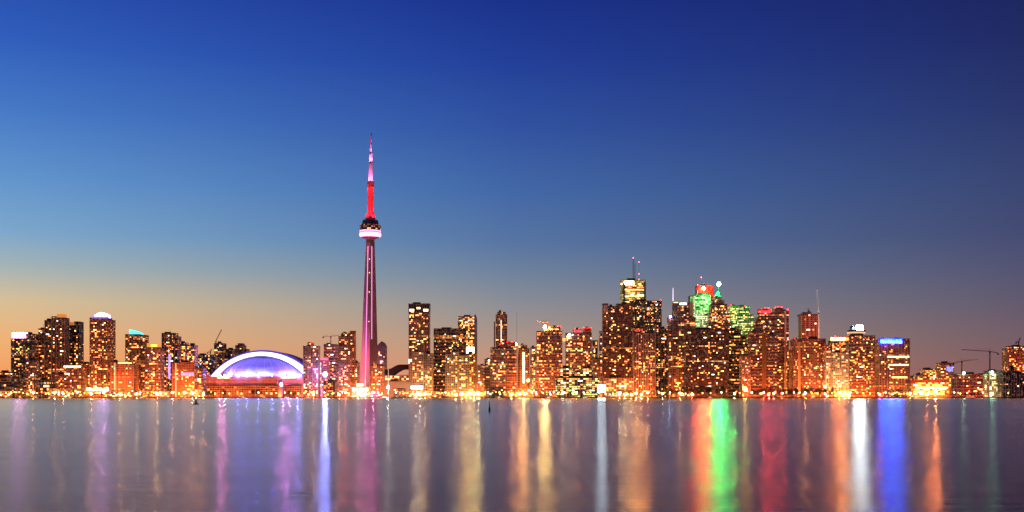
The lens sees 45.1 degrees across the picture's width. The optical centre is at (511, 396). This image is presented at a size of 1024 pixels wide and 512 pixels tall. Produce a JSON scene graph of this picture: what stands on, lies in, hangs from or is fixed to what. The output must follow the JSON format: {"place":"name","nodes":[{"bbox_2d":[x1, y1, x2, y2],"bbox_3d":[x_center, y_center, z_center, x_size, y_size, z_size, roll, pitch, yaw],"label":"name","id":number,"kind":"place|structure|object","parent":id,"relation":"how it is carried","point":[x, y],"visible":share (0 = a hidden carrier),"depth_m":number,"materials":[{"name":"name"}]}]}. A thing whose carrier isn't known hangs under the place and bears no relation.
{"place":"outdoors","nodes":[
{"label":"outdoors","id":0,"kind":"place"},
{"bbox_2d":[0,391,13,396],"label":"pavilion","id":1,"kind":"structure","parent":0,"point":[5,393],"depth_m":2333.00,"materials":[{"name":"orange"}]},
{"bbox_2d":[0,370,18,376],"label":"office block","id":2,"kind":"structure","parent":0,"point":[6,373],"depth_m":2420.00,"materials":[{"name":"concrete"}]},
{"bbox_2d":[0,375,22,392],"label":"waterfront hall","id":3,"kind":"structure","parent":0,"point":[8,383],"depth_m":2352.00,"materials":[{"name":"concrete"}]},
{"bbox_2d":[14,387,24,396],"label":"pavilion","id":4,"kind":"structure","parent":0,"point":[19,389],"depth_m":2336.00,"materials":[{"name":"brown"}]},
{"bbox_2d":[11,332,37,387],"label":"apartment tower","id":5,"kind":"structure","parent":0,"point":[23,347],"depth_m":2470.00,"materials":[{"name":"concrete"}]},
{"bbox_2d":[24,389,35,396],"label":"pavilion","id":6,"kind":"structure","parent":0,"point":[29,392],"depth_m":2333.00,"materials":[{"name":"orange"}]},
{"bbox_2d":[25,358,39,396],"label":"apartment block","id":7,"kind":"structure","parent":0,"point":[32,367],"depth_m":2400.00,"materials":[{"name":"concrete"}]},
{"bbox_2d":[38,378,54,396],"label":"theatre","id":8,"kind":"structure","parent":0,"point":[44,384],"depth_m":2350.00,"materials":[{"name":"concrete"}]},
{"bbox_2d":[54,361,86,396],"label":"apartment block","id":9,"kind":"structure","parent":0,"point":[75,376],"depth_m":2412.00,"materials":[{"name":"concrete"}]},
{"bbox_2d":[70,321,83,366],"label":"apartment tower","id":10,"kind":"structure","parent":0,"point":[76,341],"depth_m":2562.00,"materials":[{"name":"concrete"}]},
{"bbox_2d":[82,362,88,396],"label":"apartment block","id":11,"kind":"structure","parent":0,"point":[85,364],"depth_m":2480.00,"materials":[{"name":"brown"}]},
{"bbox_2d":[87,313,115,396],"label":"apartment tower","id":12,"kind":"structure","parent":0,"point":[102,341],"depth_m":2460.00,"materials":[{"name":"concrete"}]},
{"bbox_2d":[110,390,124,396],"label":"pavilion","id":13,"kind":"structure","parent":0,"point":[114,393],"depth_m":2333.00,"materials":[{"name":"orange"}]},
{"bbox_2d":[110,360,137,390],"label":"apartment block","id":14,"kind":"structure","parent":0,"point":[123,376],"depth_m":2400.00,"materials":[{"name":"concrete"}]},
{"bbox_2d":[124,391,141,396],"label":"pavilion","id":15,"kind":"structure","parent":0,"point":[131,394],"depth_m":2336.00,"materials":[{"name":"orange"}]},
{"bbox_2d":[125,329,148,390],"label":"apartment tower","id":16,"kind":"structure","parent":0,"point":[136,342],"depth_m":2480.00,"materials":[{"name":"concrete"}]},
{"bbox_2d":[144,343,164,390],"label":"apartment tower","id":17,"kind":"structure","parent":0,"point":[154,364],"depth_m":2440.00,"materials":[{"name":"concrete"}]},
{"bbox_2d":[162,332,180,396],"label":"apartment tower","id":18,"kind":"structure","parent":0,"point":[171,343],"depth_m":2490.00,"materials":[{"name":"concrete"}]},
{"bbox_2d":[172,360,197,396],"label":"apartment block","id":19,"kind":"structure","parent":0,"point":[184,375],"depth_m":2420.00,"materials":[{"name":"concrete"}]},
{"bbox_2d":[190,389,201,396],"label":"pavilion","id":20,"kind":"structure","parent":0,"point":[197,392],"depth_m":2333.00,"materials":[{"name":"orange"}]},
{"bbox_2d":[197,366,205,396],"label":"apartment block","id":21,"kind":"structure","parent":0,"point":[201,377],"depth_m":2440.00,"materials":[{"name":"concrete"}]},
{"bbox_2d":[198,353,217,373],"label":"office block","id":22,"kind":"structure","parent":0,"point":[208,363],"depth_m":2700.00,"materials":[{"name":"concrete"}]},
{"bbox_2d":[235,343,249,354],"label":"apartment tower","id":23,"kind":"structure","parent":0,"point":[240,348],"depth_m":2900.00,"materials":[{"name":"concrete"}]},
{"bbox_2d":[305,390,315,396],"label":"pavilion","id":24,"kind":"structure","parent":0,"point":[307,393],"depth_m":2336.00,"materials":[{"name":"orange"}]},
{"bbox_2d":[303,342,319,396],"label":"apartment tower","id":25,"kind":"structure","parent":0,"point":[311,366],"depth_m":2470.00,"materials":[{"name":"concrete"}]},
{"bbox_2d":[320,358,329,396],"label":"hotel block","id":26,"kind":"structure","parent":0,"point":[324,365],"depth_m":2560.00,"materials":[{"name":"concrete"}]},
{"bbox_2d":[323,378,337,396],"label":"office block","id":27,"kind":"structure","parent":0,"point":[330,385],"depth_m":2400.00,"materials":[{"name":"concrete"}]},
{"bbox_2d":[337,331,355,396],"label":"apartment tower","id":28,"kind":"structure","parent":0,"point":[346,345],"depth_m":2460.00,"materials":[{"name":"concrete"}]},
{"bbox_2d":[351,384,369,396],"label":"entrance pavilion","id":29,"kind":"structure","parent":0,"point":[359,389],"depth_m":2400.00,"materials":[{"name":"glass"}]},
{"bbox_2d":[370,391,380,396],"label":"pavilion","id":30,"kind":"structure","parent":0,"point":[375,394],"depth_m":2336.00,"materials":[{"name":"pink"}]},
{"bbox_2d":[369,360,384,396],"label":"apartment block","id":31,"kind":"structure","parent":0,"point":[377,375],"depth_m":2440.00,"materials":[{"name":"concrete"}]},
{"bbox_2d":[378,341,386,369],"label":"peaked tower","id":32,"kind":"structure","parent":0,"point":[382,353],"depth_m":2760.00,"materials":[{"name":"grey"}]},
{"bbox_2d":[385,364,408,380],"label":"arched hall","id":33,"kind":"structure","parent":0,"point":[395,370],"depth_m":2599.66,"materials":[{"name":"concrete"}]},
{"bbox_2d":[384,379,410,396],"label":"exhibition hall","id":34,"kind":"structure","parent":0,"point":[395,383],"depth_m":2440.00,"materials":[{"name":"concrete"}]},
{"bbox_2d":[394,388,406,396],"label":"pavilion","id":35,"kind":"structure","parent":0,"point":[399,392],"depth_m":2333.00,"materials":[{"name":"brown"}]},
{"bbox_2d":[409,389,423,396],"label":"pavilion","id":36,"kind":"structure","parent":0,"point":[412,392],"depth_m":2336.00,"materials":[{"name":"orange"}]},
{"bbox_2d":[408,301,430,380],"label":"office tower","id":37,"kind":"structure","parent":0,"point":[419,326],"depth_m":2560.00,"materials":[{"name":"concrete"}]},
{"bbox_2d":[410,350,433,396],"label":"apartment block","id":38,"kind":"structure","parent":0,"point":[422,368],"depth_m":2442.30,"materials":[{"name":"concrete"}]},
{"bbox_2d":[433,327,466,396],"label":"office tower","id":39,"kind":"structure","parent":0,"point":[448,339],"depth_m":2580.00,"materials":[{"name":"concrete"}]},
{"bbox_2d":[443,389,457,396],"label":"pavilion","id":40,"kind":"structure","parent":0,"point":[452,392],"depth_m":2336.00,"materials":[{"name":"orange"}]},
{"bbox_2d":[445,349,469,396],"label":"apartment block","id":41,"kind":"structure","parent":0,"point":[457,370],"depth_m":2452.00,"materials":[{"name":"concrete"}]},
{"bbox_2d":[459,389,470,396],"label":"pavilion","id":42,"kind":"structure","parent":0,"point":[465,391],"depth_m":2333.00,"materials":[{"name":"yellow"}]},
{"bbox_2d":[458,312,476,352],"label":"office tower","id":43,"kind":"structure","parent":0,"point":[468,323],"depth_m":2660.00,"materials":[{"name":"concrete"}]},
{"bbox_2d":[466,351,476,396],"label":"apartment block","id":44,"kind":"structure","parent":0,"point":[473,372],"depth_m":2484.00,"materials":[{"name":"concrete"}]},
{"bbox_2d":[484,358,489,396],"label":"office block","id":45,"kind":"structure","parent":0,"point":[486,375],"depth_m":2640.00,"materials":[{"name":"concrete"}]},
{"bbox_2d":[489,387,502,396],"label":"pavilion","id":46,"kind":"structure","parent":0,"point":[495,391],"depth_m":2336.00,"materials":[{"name":"grey"}]},
{"bbox_2d":[494,310,506,346],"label":"slim tower","id":47,"kind":"structure","parent":0,"point":[501,326],"depth_m":2820.00,"materials":[{"name":"concrete"}]},
{"bbox_2d":[490,341,516,396],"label":"apartment tower","id":48,"kind":"structure","parent":0,"point":[503,360],"depth_m":2440.12,"materials":[{"name":"concrete"}]},
{"bbox_2d":[0,398,1023,511],"bbox_3d":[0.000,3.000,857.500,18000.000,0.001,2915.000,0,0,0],"label":"water","id":49,"kind":"structure","parent":0,"point":[516,455],"depth_m":62.72,"materials":[{"name":"grey liquid"}]},
{"bbox_2d":[0,0,1023,388],"label":"sky","id":50,"kind":"structure","parent":0,"point":[194,170],"materials":[{"name":"blue"}]},
{"bbox_2d":[507,389,519,396],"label":"pavilion","id":51,"kind":"structure","parent":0,"point":[514,392],"depth_m":2333.00,"materials":[{"name":"orange"}]},
{"bbox_2d":[518,343,529,396],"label":"apartment tower","id":52,"kind":"structure","parent":0,"point":[523,365],"depth_m":2455.61,"materials":[{"name":"concrete"}]},
{"bbox_2d":[525,389,537,396],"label":"pavilion","id":53,"kind":"structure","parent":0,"point":[530,394],"depth_m":2336.00,"materials":[{"name":"orange"}]},
{"bbox_2d":[530,346,535,388],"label":"apartment block","id":54,"kind":"structure","parent":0,"point":[532,367],"depth_m":2620.00,"materials":[{"name":"concrete"}]},
{"bbox_2d":[536,325,562,396],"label":"apartment tower","id":55,"kind":"structure","parent":0,"point":[549,353],"depth_m":2450.07,"materials":[{"name":"concrete"}]},
{"bbox_2d":[555,365,598,396],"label":"waterfront hotel","id":56,"kind":"structure","parent":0,"point":[568,380],"depth_m":2360.00,"materials":[{"name":"concrete"}]},
{"bbox_2d":[563,327,591,370],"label":"apartment tower","id":57,"kind":"structure","parent":0,"point":[578,349],"depth_m":2455.08,"materials":[{"name":"concrete"}]},
{"bbox_2d":[592,340,597,357],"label":"office block","id":58,"kind":"structure","parent":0,"point":[594,348],"depth_m":2640.00,"materials":[{"name":"concrete"}]},
{"bbox_2d":[592,356,599,396],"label":"apartment block","id":59,"kind":"structure","parent":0,"point":[596,365],"depth_m":2560.00,"materials":[{"name":"concrete"}]},
{"bbox_2d":[599,331,601,396],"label":"apartment block","id":60,"kind":"structure","parent":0,"point":[600,344],"depth_m":2620.00,"materials":[{"name":"concrete"}]},
{"bbox_2d":[602,302,631,396],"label":"apartment tower","id":61,"kind":"structure","parent":0,"point":[617,339],"depth_m":2523.00,"materials":[{"name":"concrete"}]},
{"bbox_2d":[603,375,633,396],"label":"podium block","id":62,"kind":"structure","parent":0,"point":[615,382],"depth_m":2420.00,"materials":[{"name":"concrete"}]},
{"bbox_2d":[620,257,645,303],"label":"office tower","id":63,"kind":"structure","parent":0,"point":[632,289],"depth_m":2950.00,"materials":[{"name":"glass"}]},
{"bbox_2d":[632,326,655,396],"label":"apartment tower","id":64,"kind":"structure","parent":0,"point":[643,357],"depth_m":2420.00,"materials":[{"name":"concrete"}]},
{"bbox_2d":[629,299,661,331],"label":"office tower","id":65,"kind":"structure","parent":0,"point":[647,315],"depth_m":2720.00,"materials":[{"name":"concrete"}]},
{"bbox_2d":[654,324,667,396],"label":"office tower","id":66,"kind":"structure","parent":0,"point":[661,358],"depth_m":2461.80,"materials":[{"name":"concrete"}]},
{"bbox_2d":[667,302,695,396],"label":"office tower","id":67,"kind":"structure","parent":0,"point":[680,320],"depth_m":2599.00,"materials":[{"name":"concrete"}]},
{"bbox_2d":[688,292,693,316],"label":"office tower","id":68,"kind":"structure","parent":0,"point":[691,299],"depth_m":2860.00,"materials":[{"name":"concrete"}]},
{"bbox_2d":[693,293,710,326],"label":"office tower","id":69,"kind":"structure","parent":0,"point":[701,305],"depth_m":2800.00,"materials":[{"name":"glass"}]},
{"bbox_2d":[695,284,712,300],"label":"office tower","id":70,"kind":"structure","parent":0,"point":[708,290],"depth_m":2900.00,"materials":[{"name":"glass"}]},
{"bbox_2d":[684,327,728,396],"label":"hotel slab","id":71,"kind":"structure","parent":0,"point":[706,357],"depth_m":2500.00,"materials":[{"name":"concrete"}]},
{"bbox_2d":[706,291,731,328],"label":"stepped tower","id":72,"kind":"structure","parent":0,"point":[718,316],"depth_m":2758.00,"materials":[{"name":"concrete"}]},
{"bbox_2d":[729,327,747,396],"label":"hotel slab","id":73,"kind":"structure","parent":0,"point":[738,345],"depth_m":2530.00,"materials":[{"name":"concrete"}]},
{"bbox_2d":[728,302,753,343],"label":"office tower","id":74,"kind":"structure","parent":0,"point":[741,317],"depth_m":2842.00,"materials":[{"name":"glass"}]},
{"bbox_2d":[739,353,750,396],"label":"apartment block","id":75,"kind":"structure","parent":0,"point":[744,370],"depth_m":2450.00,"materials":[{"name":"concrete"}]},
{"bbox_2d":[748,329,777,396],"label":"apartment tower","id":76,"kind":"structure","parent":0,"point":[762,348],"depth_m":2470.90,"materials":[{"name":"concrete"}]},
{"bbox_2d":[753,305,788,396],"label":"apartment tower","id":77,"kind":"structure","parent":0,"point":[775,320],"depth_m":2580.03,"materials":[{"name":"concrete"},{"name":"glass"}]},
{"bbox_2d":[790,337,825,396],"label":"apartment tower","id":78,"kind":"structure","parent":0,"point":[806,362],"depth_m":2460.00,"materials":[{"name":"concrete"}]},
{"bbox_2d":[823,348,848,396],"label":"apartment block","id":79,"kind":"structure","parent":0,"point":[835,368],"depth_m":2440.00,"materials":[{"name":"concrete"}]},
{"bbox_2d":[826,335,847,351],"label":"apartment tower","id":80,"kind":"structure","parent":0,"point":[836,344],"depth_m":2560.00,"materials":[{"name":"concrete"}]},
{"bbox_2d":[845,325,874,396],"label":"hotel tower","id":81,"kind":"structure","parent":0,"point":[859,347],"depth_m":2500.00,"materials":[{"name":"concrete"}]},
{"bbox_2d":[884,389,898,396],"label":"pavilion","id":82,"kind":"structure","parent":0,"point":[890,392],"depth_m":2336.00,"materials":[{"name":"orange"}]},
{"bbox_2d":[875,338,909,396],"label":"hotel tower","id":83,"kind":"structure","parent":0,"point":[892,363],"depth_m":2438.50,"materials":[{"name":"concrete"}]},
{"bbox_2d":[898,389,910,396],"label":"pavilion","id":84,"kind":"structure","parent":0,"point":[903,392],"depth_m":2333.00,"materials":[{"name":"orange"}]},
{"bbox_2d":[913,368,935,379],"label":"office block","id":85,"kind":"structure","parent":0,"point":[926,374],"depth_m":2640.00,"materials":[{"name":"concrete"}]},
{"bbox_2d":[936,361,953,396],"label":"office block","id":86,"kind":"structure","parent":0,"point":[944,370],"depth_m":2600.00,"materials":[{"name":"concrete"}]},
{"bbox_2d":[997,366,1023,396],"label":"warehouse","id":87,"kind":"structure","parent":0,"point":[1010,382],"depth_m":2420.00,"materials":[{"name":"concrete"}]},
{"bbox_3d":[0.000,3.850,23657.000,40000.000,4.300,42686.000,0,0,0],"label":"ground","id":88,"kind":"structure","parent":0,"visible":0},
{"bbox_2d":[37,314,69,379],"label":"stepped tower","id":89,"kind":"structure","parent":88,"relation":"on","point":[53,346],"depth_m":2500.00,"materials":[{"name":"concrete"}]},
{"bbox_2d":[48,388,60,396],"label":"pavilion","id":90,"kind":"structure","parent":88,"relation":"on","point":[51,391],"depth_m":2336.00,"materials":[{"name":"orange"}]},
{"bbox_2d":[61,387,74,396],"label":"pavilion","id":91,"kind":"structure","parent":88,"relation":"on","point":[66,391],"depth_m":2333.00,"materials":[{"name":"orange"}]},
{"bbox_2d":[74,389,83,396],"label":"pavilion","id":92,"kind":"structure","parent":88,"relation":"on","point":[78,391],"depth_m":2336.00,"materials":[{"name":"orange"}]},
{"bbox_2d":[142,389,159,396],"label":"pavilion","id":93,"kind":"structure","parent":88,"relation":"on","point":[149,392],"depth_m":2333.00,"materials":[{"name":"orange"}]},
{"bbox_2d":[159,391,170,396],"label":"pavilion","id":94,"kind":"structure","parent":88,"relation":"on","point":[163,394],"depth_m":2336.00,"materials":[{"name":"yellow"}]},
{"bbox_2d":[181,341,188,359],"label":"apartment tower","id":95,"kind":"structure","parent":88,"relation":"on","point":[183,350],"depth_m":2540.17,"materials":[{"name":"concrete"}]},
{"bbox_2d":[186,343,197,361],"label":"apartment tower","id":96,"kind":"structure","parent":88,"relation":"on","point":[192,352],"depth_m":2545.00,"materials":[{"name":"concrete"}]},
{"bbox_2d":[214,341,226,367],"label":"construction tower","id":97,"kind":"structure","parent":88,"relation":"on","point":[220,347],"depth_m":2820.00,"materials":[{"name":"concrete"}]},
{"bbox_2d":[225,348,235,361],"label":"office block","id":98,"kind":"structure","parent":88,"relation":"on","point":[230,353],"depth_m":2830.00,"materials":[{"name":"concrete"}]},
{"bbox_2d":[206,350,302,396],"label":"stadium","id":99,"kind":"object","parent":88,"relation":"on","point":[269,372],"visible":0.97,"depth_m":2560.00,"materials":[{"name":"concrete"}]},
{"bbox_2d":[324,343,337,396],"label":"construction tower","id":100,"kind":"structure","parent":88,"relation":"on","point":[331,352],"depth_m":2620.00,"materials":[{"name":"concrete"}]},
{"bbox_2d":[356,360,359,385],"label":"apartment block","id":101,"kind":"structure","parent":88,"relation":"on","point":[357,372],"depth_m":2482.39,"materials":[{"name":"concrete"}]},
{"bbox_2d":[359,134,380,385],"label":"communications tower","id":102,"kind":"structure","parent":88,"relation":"on","point":[370,229],"depth_m":2576.27,"materials":[{"name":"concrete"}]},
{"bbox_2d":[424,391,440,396],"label":"pavilion","id":103,"kind":"structure","parent":88,"relation":"on","point":[434,394],"depth_m":2333.00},
{"bbox_2d":[477,364,483,396],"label":"office block","id":104,"kind":"structure","parent":88,"relation":"on","point":[480,378],"depth_m":2700.00,"materials":[{"name":"concrete"}]},
{"bbox_2d":[0,397,1023,397],"bbox_3d":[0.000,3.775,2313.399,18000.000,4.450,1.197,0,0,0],"label":"quay","id":105,"kind":"structure","parent":88,"relation":"on","point":[512,397],"depth_m":2312.80,"materials":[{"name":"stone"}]},
{"bbox_2d":[539,389,551,396],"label":"pavilion","id":106,"kind":"structure","parent":88,"relation":"on","point":[544,393],"depth_m":2333.00,"materials":[{"name":"orange"}]},
{"bbox_2d":[597,384,605,392],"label":"screen board","id":107,"kind":"object","parent":88,"relation":"on","point":[601,388],"visible":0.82,"depth_m":2350.00,"materials":[{"name":"grey"}]},
{"bbox_2d":[608,391,620,396],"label":"pavilion","id":108,"kind":"structure","parent":88,"relation":"on","point":[616,394],"depth_m":2336.00,"materials":[{"name":"yellow"}]},
{"bbox_2d":[679,391,692,396],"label":"pavilion","id":109,"kind":"structure","parent":88,"relation":"on","point":[684,394],"depth_m":2336.00,"materials":[{"name":"yellow"}]},
{"bbox_2d":[797,312,818,338],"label":"construction tower","id":110,"kind":"structure","parent":88,"relation":"on","point":[807,324],"depth_m":2620.00,"materials":[{"name":"concrete"}]},
{"bbox_2d":[833,387,850,396],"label":"pavilion","id":111,"kind":"structure","parent":88,"relation":"on","point":[846,390],"depth_m":2333.00,"materials":[{"name":"yellow"}]},
{"bbox_2d":[906,380,948,396],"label":"ferry terminal","id":112,"kind":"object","parent":88,"relation":"on","point":[918,388],"visible":0.96,"depth_m":2370.00,"materials":[{"name":"concrete"}]},
{"bbox_2d":[951,372,982,396],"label":"office block","id":113,"kind":"structure","parent":88,"relation":"on","point":[968,382],"depth_m":2440.00,"materials":[{"name":"concrete"}]},
{"bbox_2d":[978,369,1001,396],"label":"building","id":114,"kind":"structure","parent":88,"relation":"on","point":[989,384],"depth_m":2460.00,"materials":[{"name":"concrete"}]},
{"bbox_2d":[963,348,998,368],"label":"tower crane","id":115,"kind":"object","parent":114,"relation":"on","point":[989,355],"visible":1,"depth_m":2476.90,"materials":[{"name":"paint"}]},
{"bbox_2d":[1002,345,1023,372],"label":"office tower","id":116,"kind":"structure","parent":88,"relation":"on","point":[1012,355],"depth_m":2640.00,"materials":[{"name":"concrete"}]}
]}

